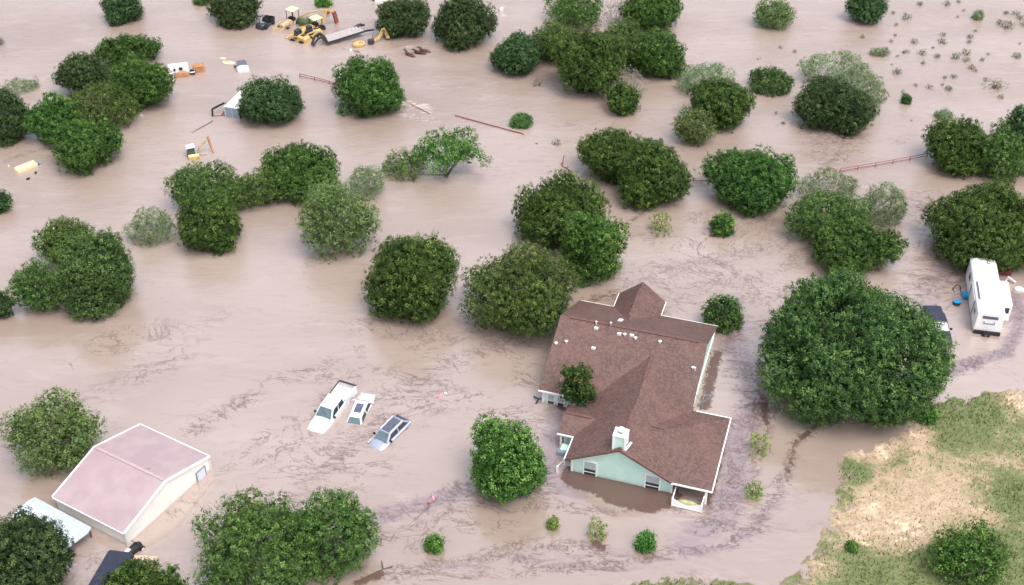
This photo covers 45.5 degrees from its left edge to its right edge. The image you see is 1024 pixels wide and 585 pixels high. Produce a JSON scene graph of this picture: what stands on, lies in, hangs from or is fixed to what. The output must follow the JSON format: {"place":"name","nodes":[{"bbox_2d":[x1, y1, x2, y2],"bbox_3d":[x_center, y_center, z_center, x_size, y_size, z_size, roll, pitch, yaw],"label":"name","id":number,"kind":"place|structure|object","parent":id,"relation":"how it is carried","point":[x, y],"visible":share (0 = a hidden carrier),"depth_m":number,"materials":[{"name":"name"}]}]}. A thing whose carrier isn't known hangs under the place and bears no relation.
{"place":"outdoors","nodes":[
{"label":"outdoors","id":0,"kind":"place"},
{"bbox_2d":[0,0,1023,584],"bbox_3d":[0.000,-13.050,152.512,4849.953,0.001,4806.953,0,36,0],"label":"flood water","id":1,"kind":"structure","parent":0,"point":[252,348],"depth_m":135.87,"materials":[{"name":"brown liquid"}]},
{"bbox_2d":[0,188,12,212],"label":"juniper tree","id":2,"kind":"object","parent":1,"relation":"on","point":[5,202],"visible":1,"depth_m":147.39,"materials":[{"name":"green plant"}]},
{"bbox_2d":[0,290,14,318],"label":"juniper tree","id":3,"kind":"object","parent":1,"relation":"on","point":[6,310],"visible":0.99,"depth_m":130.33,"materials":[{"name":"green plant"}]},
{"bbox_2d":[0,85,32,148],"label":"juniper tree","id":4,"kind":"object","parent":1,"relation":"on","point":[11,109],"visible":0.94,"depth_m":159.68,"materials":[{"name":"green plant"}]},
{"bbox_2d":[2,76,39,94],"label":"pale bush","id":5,"kind":"object","parent":1,"relation":"on","point":[15,84],"visible":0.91,"depth_m":173.48,"materials":[{"name":"green plant"}]},
{"bbox_2d":[5,253,62,311],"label":"juniper tree","id":6,"kind":"object","parent":1,"relation":"on","point":[25,283],"visible":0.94,"depth_m":130.09,"materials":[{"name":"green plant"}]},
{"bbox_2d":[0,503,78,584],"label":"juniper tree","id":7,"kind":"object","parent":1,"relation":"on","point":[34,550],"visible":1,"depth_m":98.00,"materials":[{"name":"green plant"}]},
{"bbox_2d":[12,497,91,553],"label":"shelter","id":8,"kind":"object","parent":1,"relation":"on","point":[76,529],"visible":0.48,"depth_m":106.06,"materials":[{"name":"white metal"}]},
{"bbox_2d":[18,90,88,145],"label":"juniper tree","id":9,"kind":"object","parent":1,"relation":"on","point":[53,112],"visible":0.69,"depth_m":160.10,"materials":[{"name":"green plant"}]},
{"bbox_2d":[0,385,107,481],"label":"loose tree","id":10,"kind":"object","parent":1,"relation":"on","point":[66,435],"visible":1,"depth_m":110.66,"materials":[{"name":"green plant"}]},
{"bbox_2d":[29,214,96,265],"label":"juniper tree","id":11,"kind":"object","parent":1,"relation":"on","point":[52,241],"visible":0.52,"depth_m":137.03,"materials":[{"name":"green plant"}]},
{"bbox_2d":[49,50,110,93],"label":"juniper tree","id":12,"kind":"object","parent":1,"relation":"on","point":[79,71],"visible":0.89,"depth_m":171.02,"materials":[{"name":"green plant"}]},
{"bbox_2d":[47,117,125,176],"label":"juniper tree","id":13,"kind":"object","parent":1,"relation":"on","point":[80,146],"visible":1,"depth_m":154.25,"materials":[{"name":"green plant"}]},
{"bbox_2d":[47,224,136,322],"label":"broadleaf tree","id":14,"kind":"object","parent":1,"relation":"on","point":[85,264],"visible":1,"depth_m":129.34,"materials":[{"name":"green plant"}]},
{"bbox_2d":[65,79,142,126],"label":"juniper tree","id":15,"kind":"object","parent":1,"relation":"on","point":[114,114],"visible":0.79,"depth_m":163.64,"materials":[{"name":"green plant"}]},
{"bbox_2d":[89,550,132,584],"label":"shed","id":16,"kind":"object","parent":1,"relation":"on","point":[112,560],"visible":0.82,"depth_m":101.79,"materials":[{"name":"grey paint"}]},
{"bbox_2d":[99,0,143,26],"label":"juniper tree","id":17,"kind":"object","parent":1,"relation":"on","point":[117,12],"visible":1,"depth_m":190.88,"materials":[{"name":"green plant"}]},
{"bbox_2d":[88,33,163,67],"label":"juniper tree","id":18,"kind":"object","parent":1,"relation":"on","point":[112,50],"visible":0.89,"depth_m":179.14,"materials":[{"name":"green plant"}]},
{"bbox_2d":[52,423,211,545],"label":"metal building","id":19,"kind":"structure","parent":1,"relation":"on","point":[127,486],"depth_m":108.12,"materials":[{"name":"white paint"}]},
{"bbox_2d":[103,53,178,113],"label":"juniper tree","id":20,"kind":"object","parent":1,"relation":"on","point":[148,82],"visible":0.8,"depth_m":167.56,"materials":[{"name":"green plant"}]},
{"bbox_2d":[96,555,189,584],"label":"juniper tree","id":21,"kind":"object","parent":1,"relation":"on","point":[134,572],"visible":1,"depth_m":99.61,"materials":[{"name":"green plant"}]},
{"bbox_2d":[122,205,177,247],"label":"pale tree","id":22,"kind":"object","parent":1,"relation":"on","point":[148,225],"visible":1,"depth_m":142.00,"materials":[{"name":"green plant"}]},
{"bbox_2d":[164,62,205,77],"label":"trencher","id":23,"kind":"object","parent":1,"relation":"on","point":[179,70],"visible":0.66,"depth_m":177.81,"materials":[{"name":"white paint"}]},
{"bbox_2d":[185,136,214,159],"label":"excavator","id":24,"kind":"object","parent":1,"relation":"on","point":[191,154],"visible":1,"depth_m":158.36,"materials":[{"name":"yellow metal"}]},
{"bbox_2d":[161,159,245,209],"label":"juniper tree","id":25,"kind":"object","parent":1,"relation":"on","point":[191,180],"visible":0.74,"depth_m":146.40,"materials":[{"name":"green plant"}]},
{"bbox_2d":[170,188,243,256],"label":"juniper tree","id":26,"kind":"object","parent":1,"relation":"on","point":[212,223],"visible":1,"depth_m":139.67,"materials":[{"name":"green plant"}]},
{"bbox_2d":[224,90,244,118],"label":"box trailer","id":27,"kind":"object","parent":1,"relation":"on","point":[230,110],"visible":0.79,"depth_m":167.02,"materials":[{"name":"white paint"}]},
{"bbox_2d":[204,0,265,29],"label":"juniper tree","id":28,"kind":"object","parent":1,"relation":"on","point":[235,14],"visible":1,"depth_m":189.95,"materials":[{"name":"green plant"}]},
{"bbox_2d":[187,483,319,584],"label":"juniper tree","id":29,"kind":"object","parent":1,"relation":"on","point":[281,566],"visible":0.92,"depth_m":99.62,"materials":[{"name":"green plant"}]},
{"bbox_2d":[228,164,294,208],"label":"juniper tree","id":30,"kind":"object","parent":1,"relation":"on","point":[264,195],"visible":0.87,"depth_m":147.92,"materials":[{"name":"green plant"}]},
{"bbox_2d":[256,15,274,29],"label":"pickup truck","id":31,"kind":"object","parent":1,"relation":"on","point":[266,22],"visible":1,"depth_m":190.66,"materials":[{"name":"grey paint"}]},
{"bbox_2d":[235,73,305,126],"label":"juniper tree","id":32,"kind":"object","parent":1,"relation":"on","point":[265,99],"visible":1,"depth_m":164.33,"materials":[{"name":"green plant"}]},
{"bbox_2d":[285,28,310,43],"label":"wheel loader","id":33,"kind":"object","parent":1,"relation":"on","point":[299,36],"visible":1,"depth_m":186.56,"materials":[{"name":"metal"}]},
{"bbox_2d":[258,139,341,200],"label":"juniper tree","id":34,"kind":"object","parent":1,"relation":"on","point":[288,163],"visible":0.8,"depth_m":150.34,"materials":[{"name":"green plant"}]},
{"bbox_2d":[272,6,329,32],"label":"backhoe loader","id":35,"kind":"object","parent":1,"relation":"on","point":[288,22],"visible":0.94,"depth_m":191.24,"materials":[{"name":"beige metal"}]},
{"bbox_2d":[292,9,338,35],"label":"backhoe loader","id":36,"kind":"object","parent":1,"relation":"on","point":[321,26],"visible":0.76,"depth_m":189.87,"materials":[{"name":"metal"}]},
{"bbox_2d":[289,160,343,208],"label":"juniper tree","id":37,"kind":"object","parent":1,"relation":"on","point":[303,191],"visible":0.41,"depth_m":148.41,"materials":[{"name":"green plant"}]},
{"bbox_2d":[307,380,356,433],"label":"pickup truck","id":38,"kind":"object","parent":1,"relation":"on","point":[338,399],"visible":0.99,"depth_m":118.20,"materials":[{"name":"white paint"}]},
{"bbox_2d":[283,484,384,584],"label":"juniper tree","id":39,"kind":"object","parent":1,"relation":"on","point":[322,515],"visible":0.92,"depth_m":100.74,"materials":[{"name":"green plant"}]},
{"bbox_2d":[291,178,382,264],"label":"grey green tree","id":40,"kind":"object","parent":1,"relation":"on","point":[325,199],"visible":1,"depth_m":138.31,"materials":[{"name":"green plant"}]},
{"bbox_2d":[311,23,373,46],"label":"lowboy trailer","id":41,"kind":"object","parent":1,"relation":"on","point":[342,34],"visible":1,"depth_m":186.91,"materials":[{"name":"metal"}]},
{"bbox_2d":[347,393,374,424],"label":"car","id":42,"kind":"object","parent":1,"relation":"on","point":[362,405],"visible":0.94,"depth_m":118.62,"materials":[{"name":"white paint"}]},
{"bbox_2d":[344,164,387,198],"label":"pale tree","id":43,"kind":"object","parent":1,"relation":"on","point":[367,176],"visible":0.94,"depth_m":149.48,"materials":[{"name":"green plant"}]},
{"bbox_2d":[331,50,408,119],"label":"juniper tree","id":44,"kind":"object","parent":1,"relation":"on","point":[371,86],"visible":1,"depth_m":165.92,"materials":[{"name":"green plant"}]},
{"bbox_2d":[352,27,389,46],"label":"excavator","id":45,"kind":"object","parent":1,"relation":"on","point":[371,41],"visible":1,"depth_m":185.81,"materials":[{"name":"beige metal"}]},
{"bbox_2d":[368,414,410,450],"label":"station wagon","id":46,"kind":"object","parent":1,"relation":"on","point":[392,429],"visible":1,"depth_m":115.66,"materials":[{"name":"silver metal"}]},
{"bbox_2d":[373,0,431,38],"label":"juniper tree","id":47,"kind":"object","parent":1,"relation":"on","point":[397,18],"visible":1,"depth_m":186.61,"materials":[{"name":"green plant"}]},
{"bbox_2d":[381,145,427,182],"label":"pale tree","id":48,"kind":"object","parent":1,"relation":"on","point":[388,164],"visible":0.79,"depth_m":154.31,"materials":[{"name":"green plant"}]},
{"bbox_2d":[359,229,462,324],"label":"juniper tree","id":49,"kind":"object","parent":1,"relation":"on","point":[408,276],"visible":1,"depth_m":128.58,"materials":[{"name":"green plant"}]},
{"bbox_2d":[421,533,445,556],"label":"sapling","id":50,"kind":"object","parent":1,"relation":"on","point":[433,543],"visible":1,"depth_m":104.15,"materials":[{"name":"green plant"}]},
{"bbox_2d":[397,125,493,178],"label":"umbrella tree","id":51,"kind":"object","parent":1,"relation":"in","point":[460,148],"visible":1,"depth_m":152.69,"materials":[{"name":"green plant"}]},
{"bbox_2d":[429,0,499,52],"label":"juniper tree","id":52,"kind":"object","parent":1,"relation":"on","point":[460,23],"visible":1,"depth_m":183.29,"materials":[{"name":"green plant"}]},
{"bbox_2d":[466,409,551,504],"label":"weeping tree","id":53,"kind":"object","parent":1,"relation":"on","point":[507,467],"visible":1,"depth_m":107.63,"materials":[{"name":"green plant"}]},
{"bbox_2d":[486,29,545,78],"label":"juniper tree","id":54,"kind":"object","parent":1,"relation":"on","point":[516,52],"visible":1,"depth_m":176.07,"materials":[{"name":"green plant"}]},
{"bbox_2d":[456,239,586,339],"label":"juniper tree","id":55,"kind":"object","parent":1,"relation":"on","point":[540,285],"visible":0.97,"depth_m":126.94,"materials":[{"name":"green plant"}]},
{"bbox_2d":[509,112,534,128],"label":"shrub","id":56,"kind":"object","parent":1,"relation":"on","point":[521,120],"visible":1,"depth_m":164.70,"materials":[{"name":"green plant"}]},
{"bbox_2d":[526,19,577,61],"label":"juniper tree","id":57,"kind":"object","parent":1,"relation":"on","point":[546,36],"visible":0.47,"depth_m":179.50,"materials":[{"name":"green plant"}]},
{"bbox_2d":[511,164,611,251],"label":"juniper tree","id":58,"kind":"object","parent":1,"relation":"on","point":[546,210],"visible":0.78,"depth_m":140.48,"materials":[{"name":"green plant"}]},
{"bbox_2d":[541,0,604,29],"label":"juniper tree","id":59,"kind":"object","parent":1,"relation":"on","point":[574,11],"visible":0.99,"depth_m":189.96,"materials":[{"name":"green plant"}]},
{"bbox_2d":[555,360,597,406],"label":"crepe myrtle","id":60,"kind":"object","parent":1,"relation":"on","point":[578,389],"visible":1,"depth_m":116.01,"materials":[{"name":"green plant"}]},
{"bbox_2d":[548,26,627,95],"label":"juniper tree","id":61,"kind":"object","parent":1,"relation":"on","point":[593,61],"visible":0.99,"depth_m":169.85,"materials":[{"name":"green plant"}]},
{"bbox_2d":[558,210,631,288],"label":"broadleaf tree","id":62,"kind":"object","parent":1,"relation":"on","point":[594,252],"visible":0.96,"depth_m":134.03,"materials":[{"name":"green plant"}]},
{"bbox_2d":[586,513,608,541],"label":"sapling","id":63,"kind":"object","parent":1,"relation":"on","point":[593,527],"visible":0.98,"depth_m":105.53,"materials":[{"name":"green plant"}]},
{"bbox_2d":[574,126,642,185],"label":"juniper tree","id":64,"kind":"object","parent":1,"relation":"on","point":[598,153],"visible":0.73,"depth_m":152.08,"materials":[{"name":"green plant"}]},
{"bbox_2d":[601,0,625,29],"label":"bare tree","id":65,"kind":"object","parent":1,"relation":"on","point":[613,19],"visible":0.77,"depth_m":190.21,"materials":[{"name":"grey plant"}]},
{"bbox_2d":[602,15,644,71],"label":"juniper tree","id":66,"kind":"object","parent":1,"relation":"on","point":[633,37],"visible":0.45,"depth_m":177.23,"materials":[{"name":"green plant"}]},
{"bbox_2d":[604,80,642,116],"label":"juniper tree","id":67,"kind":"object","parent":1,"relation":"on","point":[622,99],"visible":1,"depth_m":166.62,"materials":[{"name":"green plant"}]},
{"bbox_2d":[597,64,650,101],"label":"bare tree","id":68,"kind":"object","parent":1,"relation":"on","point":[634,81],"visible":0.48,"depth_m":170.74,"materials":[{"name":"grey plant"}]},
{"bbox_2d":[538,282,731,503],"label":"farmhouse","id":69,"kind":"object","parent":1,"relation":"on","point":[640,422],"visible":0.94,"depth_m":116.37,"materials":[{"name":"green"}]},
{"bbox_2d":[582,460,597,476],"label":"window","id":70,"kind":"structure","parent":69,"relation":"in","point":[589,467],"depth_m":111.59,"materials":[{"name":"white glass"}]},
{"bbox_2d":[644,473,660,490],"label":"window","id":71,"kind":"structure","parent":69,"relation":"in","point":[650,481],"depth_m":110.18,"materials":[{"name":"white glass"}]},
{"bbox_2d":[671,486,704,512],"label":"porch railing","id":72,"kind":"object","parent":69,"relation":"attached to","point":[676,503],"visible":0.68,"depth_m":108.48,"materials":[{"name":"white paint"}]},
{"bbox_2d":[627,526,657,558],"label":"sapling","id":73,"kind":"object","parent":1,"relation":"on","point":[645,541],"visible":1,"depth_m":104.33,"materials":[{"name":"green plant"}]},
{"bbox_2d":[617,0,683,30],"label":"juniper tree","id":74,"kind":"object","parent":1,"relation":"on","point":[660,14],"visible":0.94,"depth_m":186.86,"materials":[{"name":"green plant"}]},
{"bbox_2d":[614,133,696,211],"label":"juniper tree","id":75,"kind":"object","parent":1,"relation":"on","point":[652,173],"visible":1,"depth_m":147.45,"materials":[{"name":"green plant"}]},
{"bbox_2d":[633,25,687,79],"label":"juniper tree","id":76,"kind":"object","parent":1,"relation":"on","point":[662,55],"visible":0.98,"depth_m":175.17,"materials":[{"name":"green plant"}]},
{"bbox_2d":[648,211,672,237],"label":"sapling","id":77,"kind":"object","parent":1,"relation":"in","point":[663,220],"visible":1,"depth_m":143.83,"materials":[{"name":"green plant"}]},
{"bbox_2d":[671,104,717,146],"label":"round tree","id":78,"kind":"object","parent":1,"relation":"on","point":[691,127],"visible":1,"depth_m":160.15,"materials":[{"name":"green plant"}]},
{"bbox_2d":[673,61,736,93],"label":"pale tree","id":79,"kind":"object","parent":1,"relation":"on","point":[717,68],"visible":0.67,"depth_m":172.06,"materials":[{"name":"green plant"}]},
{"bbox_2d":[684,74,757,133],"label":"juniper tree","id":80,"kind":"object","parent":1,"relation":"on","point":[729,104],"visible":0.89,"depth_m":163.01,"materials":[{"name":"green plant"}]},
{"bbox_2d":[707,209,737,238],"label":"sapling","id":81,"kind":"object","parent":1,"relation":"on","point":[723,226],"visible":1,"depth_m":143.22,"materials":[{"name":"green plant"}]},
{"bbox_2d":[700,293,746,337],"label":"spiky bush","id":82,"kind":"object","parent":1,"relation":"on","point":[715,314],"visible":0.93,"depth_m":128.73,"materials":[{"name":"green plant"}]},
{"bbox_2d":[695,144,800,218],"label":"juniper tree","id":83,"kind":"object","parent":1,"relation":"on","point":[746,180],"visible":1,"depth_m":147.14,"materials":[{"name":"green plant"}]},
{"bbox_2d":[744,479,764,500],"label":"sapling","id":84,"kind":"object","parent":1,"relation":"on","point":[759,489],"visible":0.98,"depth_m":109.55,"materials":[{"name":"green plant"}]},
{"bbox_2d":[749,429,775,458],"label":"sapling","id":85,"kind":"object","parent":1,"relation":"on","point":[759,443],"visible":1,"depth_m":113.94,"materials":[{"name":"green plant"}]},
{"bbox_2d":[744,64,797,97],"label":"round bush","id":86,"kind":"object","parent":1,"relation":"on","point":[773,76],"visible":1,"depth_m":172.88,"materials":[{"name":"green plant"}]},
{"bbox_2d":[752,0,796,30],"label":"round tree","id":87,"kind":"object","parent":1,"relation":"on","point":[774,13],"visible":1,"depth_m":189.85,"materials":[{"name":"green plant"}]},
{"bbox_2d":[766,381,840,427],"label":"willow bush","id":88,"kind":"object","parent":1,"relation":"on","point":[791,414],"visible":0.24,"depth_m":118.66,"materials":[{"name":"green plant"}]},
{"bbox_2d":[793,165,860,201],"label":"pale tree","id":89,"kind":"object","parent":1,"relation":"on","point":[841,186],"visible":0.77,"depth_m":150.27,"materials":[{"name":"green plant"}]},
{"bbox_2d":[782,186,878,243],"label":"juniper tree","id":90,"kind":"object","parent":1,"relation":"on","point":[842,206],"visible":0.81,"depth_m":141.83,"materials":[{"name":"green plant"}]},
{"bbox_2d":[798,49,869,84],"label":"pale tree","id":91,"kind":"object","parent":1,"relation":"on","point":[812,68],"visible":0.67,"depth_m":175.02,"materials":[{"name":"green plant"}]},
{"bbox_2d":[790,73,879,138],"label":"juniper tree","id":92,"kind":"object","parent":1,"relation":"on","point":[850,112],"visible":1,"depth_m":162.67,"materials":[{"name":"green plant"}]},
{"bbox_2d":[752,262,959,432],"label":"oak tree","id":93,"kind":"object","parent":1,"relation":"on","point":[836,308],"visible":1,"depth_m":114.89,"materials":[{"name":"green plant"}]},
{"bbox_2d":[807,211,909,275],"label":"juniper tree","id":94,"kind":"object","parent":1,"relation":"on","point":[872,249],"visible":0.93,"depth_m":136.80,"materials":[{"name":"green plant"}]},
{"bbox_2d":[839,60,892,110],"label":"pale tree","id":95,"kind":"object","parent":1,"relation":"on","point":[875,88],"visible":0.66,"depth_m":167.03,"materials":[{"name":"green plant"}]},
{"bbox_2d":[843,0,889,24],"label":"juniper tree","id":96,"kind":"object","parent":1,"relation":"on","point":[869,11],"visible":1,"depth_m":190.77,"materials":[{"name":"green plant"}]},
{"bbox_2d":[861,179,910,228],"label":"pale tree","id":97,"kind":"object","parent":1,"relation":"on","point":[886,209],"visible":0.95,"depth_m":144.98,"materials":[{"name":"green plant"}]},
{"bbox_2d":[923,305,952,344],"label":"pickup truck","id":98,"kind":"object","parent":1,"relation":"on","point":[937,313],"visible":0.4,"depth_m":128.93,"materials":[{"name":"paint"}]},
{"bbox_2d":[921,114,994,179],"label":"juniper tree","id":99,"kind":"object","parent":1,"relation":"on","point":[951,147],"visible":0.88,"depth_m":153.92,"materials":[{"name":"green plant"}]},
{"bbox_2d":[921,175,1023,274],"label":"juniper tree","id":100,"kind":"object","parent":1,"relation":"on","point":[984,221],"visible":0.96,"depth_m":137.64,"materials":[{"name":"green plant"}]},
{"bbox_2d":[966,258,1012,336],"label":"camper trailer","id":101,"kind":"object","parent":1,"relation":"on","point":[990,300],"visible":1,"depth_m":129.91,"materials":[{"name":"white paint"}]},
{"bbox_2d":[972,116,1023,185],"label":"juniper tree","id":102,"kind":"object","parent":1,"relation":"on","point":[998,166],"visible":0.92,"depth_m":152.04,"materials":[{"name":"green plant"}]},
{"bbox_2d":[994,103,1023,176],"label":"juniper tree","id":103,"kind":"object","parent":1,"relation":"on","point":[1016,120],"visible":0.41,"depth_m":153.43,"materials":[{"name":"green plant"}]},
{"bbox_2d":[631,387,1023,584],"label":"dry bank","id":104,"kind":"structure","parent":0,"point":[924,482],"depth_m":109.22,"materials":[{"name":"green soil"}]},
{"bbox_2d":[907,399,941,426],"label":"bank bush","id":105,"kind":"object","parent":104,"relation":"on","point":[932,414],"visible":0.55,"depth_m":117.53,"materials":[{"name":"green plant"}]},
{"bbox_2d":[924,517,1018,584],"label":"feathery tree","id":106,"kind":"object","parent":104,"relation":"on","point":[952,556],"visible":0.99,"depth_m":100.59,"materials":[{"name":"green plant"}]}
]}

